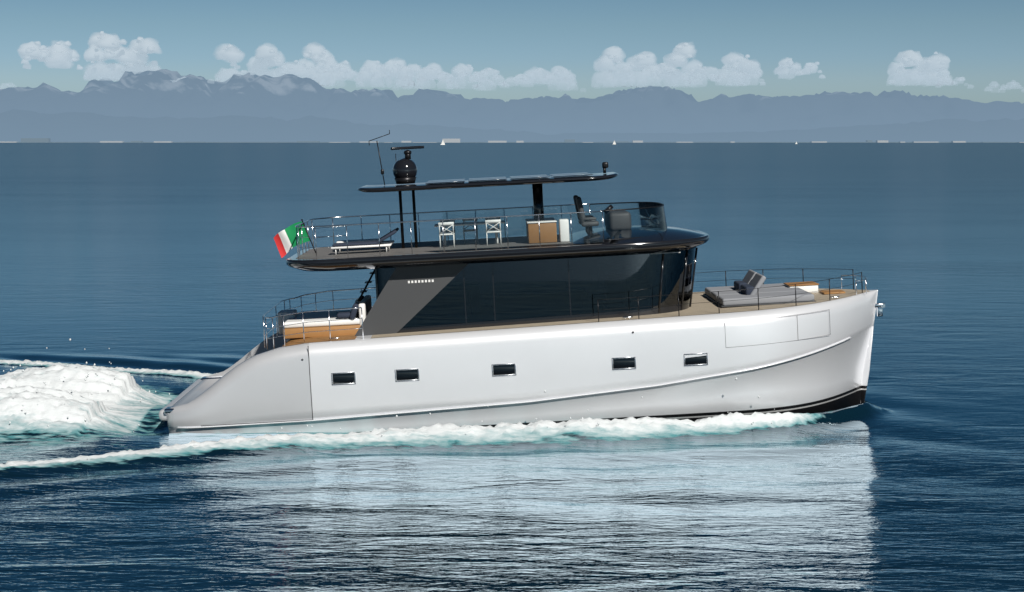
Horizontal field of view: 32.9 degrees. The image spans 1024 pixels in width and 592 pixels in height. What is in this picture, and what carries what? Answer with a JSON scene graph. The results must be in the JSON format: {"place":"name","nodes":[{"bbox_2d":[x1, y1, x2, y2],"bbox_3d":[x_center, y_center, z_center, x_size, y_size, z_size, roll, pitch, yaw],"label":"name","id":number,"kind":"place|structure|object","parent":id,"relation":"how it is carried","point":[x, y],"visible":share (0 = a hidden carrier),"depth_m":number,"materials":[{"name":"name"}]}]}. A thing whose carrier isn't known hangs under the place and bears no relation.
{"place":"outdoors","nodes":[
{"label":"outdoors","id":0,"kind":"place"},
{"bbox_2d":[18,31,950,78],"bbox_3d":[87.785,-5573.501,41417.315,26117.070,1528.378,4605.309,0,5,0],"label":"cloud","id":1,"kind":"structure","parent":0,"point":[132,58],"depth_m":40882.62,"materials":[{"name":"white"}]},
{"bbox_2d":[0,143,1023,591],"bbox_3d":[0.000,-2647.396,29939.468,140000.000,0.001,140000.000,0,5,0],"label":"sea","id":2,"kind":"structure","parent":0,"point":[138,245],"depth_m":115.81,"materials":[{"name":"liquid"}]},
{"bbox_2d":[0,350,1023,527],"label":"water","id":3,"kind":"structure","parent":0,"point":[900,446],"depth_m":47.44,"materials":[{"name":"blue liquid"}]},
{"bbox_2d":[0,339,774,458],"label":"spray","id":4,"kind":"object","parent":3,"relation":"on","point":[598,423],"visible":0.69,"depth_m":53.35,"materials":[{"name":"white liquid"}]},
{"bbox_2d":[159,130,884,433],"bbox_3d":[0.532,-0.509,56.462,23.192,10.190,8.059,-3,5,-1],"label":"boat","id":5,"kind":"object","parent":3,"relation":"on","point":[616,317],"visible":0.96,"depth_m":53.08,"materials":[{"name":"paint"}]},
{"bbox_2d":[0,69,1023,134],"bbox_3d":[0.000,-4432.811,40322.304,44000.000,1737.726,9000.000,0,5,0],"label":"mountains","id":6,"kind":"structure","parent":0,"point":[288,97],"depth_m":37663.53,"materials":[{"name":"stone"}]},
{"bbox_2d":[0,109,1023,141],"bbox_3d":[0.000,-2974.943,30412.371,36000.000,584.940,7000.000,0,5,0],"label":"hills","id":7,"kind":"structure","parent":0,"point":[16,125],"depth_m":27777.38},
{"bbox_2d":[0,138,1023,142],"bbox_3d":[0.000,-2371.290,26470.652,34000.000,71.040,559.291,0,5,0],"label":"coast","id":8,"kind":"structure","parent":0,"point":[35,140],"depth_m":26496.67},
{"bbox_2d":[0,0,1023,103],"label":"sky","id":9,"kind":"structure","parent":0,"point":[855,44],"materials":[{"name":"blue"}]}
]}

